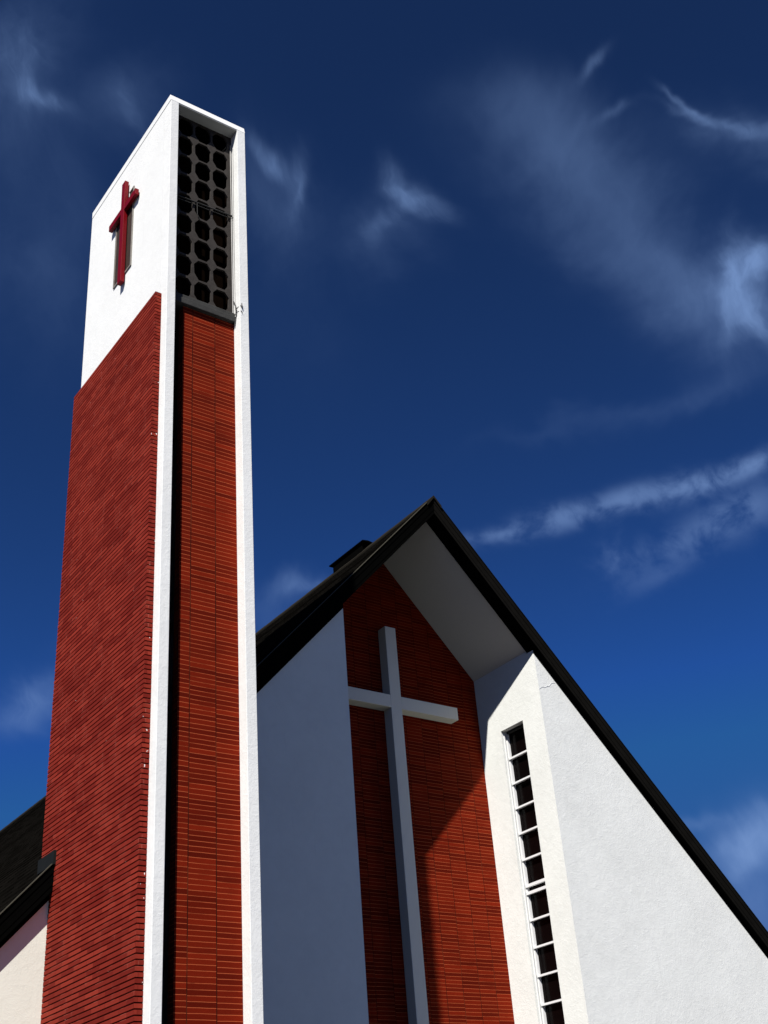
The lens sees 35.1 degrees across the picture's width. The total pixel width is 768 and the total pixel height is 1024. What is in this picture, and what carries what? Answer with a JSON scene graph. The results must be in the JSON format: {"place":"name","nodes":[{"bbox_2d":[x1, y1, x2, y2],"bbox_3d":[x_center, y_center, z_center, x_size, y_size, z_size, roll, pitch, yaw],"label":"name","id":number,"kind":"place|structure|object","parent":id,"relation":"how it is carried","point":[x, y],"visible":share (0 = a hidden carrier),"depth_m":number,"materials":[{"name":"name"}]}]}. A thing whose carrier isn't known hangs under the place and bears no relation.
{"place":"outdoors","nodes":[
{"label":"outdoors","id":0,"kind":"place"},
{"bbox_2d":[0,495,767,1023],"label":"church","id":1,"kind":"structure","parent":0,"point":[568,871],"depth_m":26.44,"materials":[{"name":"paint"}]},
{"bbox_2d":[348,626,457,1023],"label":"cross","id":2,"kind":"object","parent":1,"relation":"attached to","point":[392,704],"visible":0.84,"depth_m":26.60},
{"bbox_2d":[503,724,564,1023],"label":"window","id":3,"kind":"structure","parent":1,"relation":"in","point":[541,929],"depth_m":26.64,"materials":[{"name":"black glass"}]},
{"bbox_2d":[0,0,767,930],"label":"sky","id":4,"kind":"structure","parent":0,"point":[507,260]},
{"label":"ground","id":5,"kind":"structure","parent":0,"visible":0},
{"bbox_2d":[37,95,263,1023],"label":"bell tower","id":6,"kind":"structure","parent":5,"relation":"on","point":[151,845],"depth_m":19.60,"materials":[{"name":"red brick"}]},
{"bbox_2d":[109,181,138,285],"bbox_3d":[-5.298,-5.664,24.648,0.112,2.744,1.274,17,-37,-32],"label":"cross","id":7,"kind":"object","parent":6,"relation":"attached to","point":[126,204],"visible":1,"depth_m":24.62,"materials":[{"name":"red paint"}]},
{"bbox_2d":[113,186,134,288],"bbox_3d":[-5.287,-5.595,24.683,0.027,2.170,0.826,17,-37,-32],"label":"window","id":8,"kind":"structure","parent":6,"relation":"in","point":[130,214],"depth_m":24.54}
]}

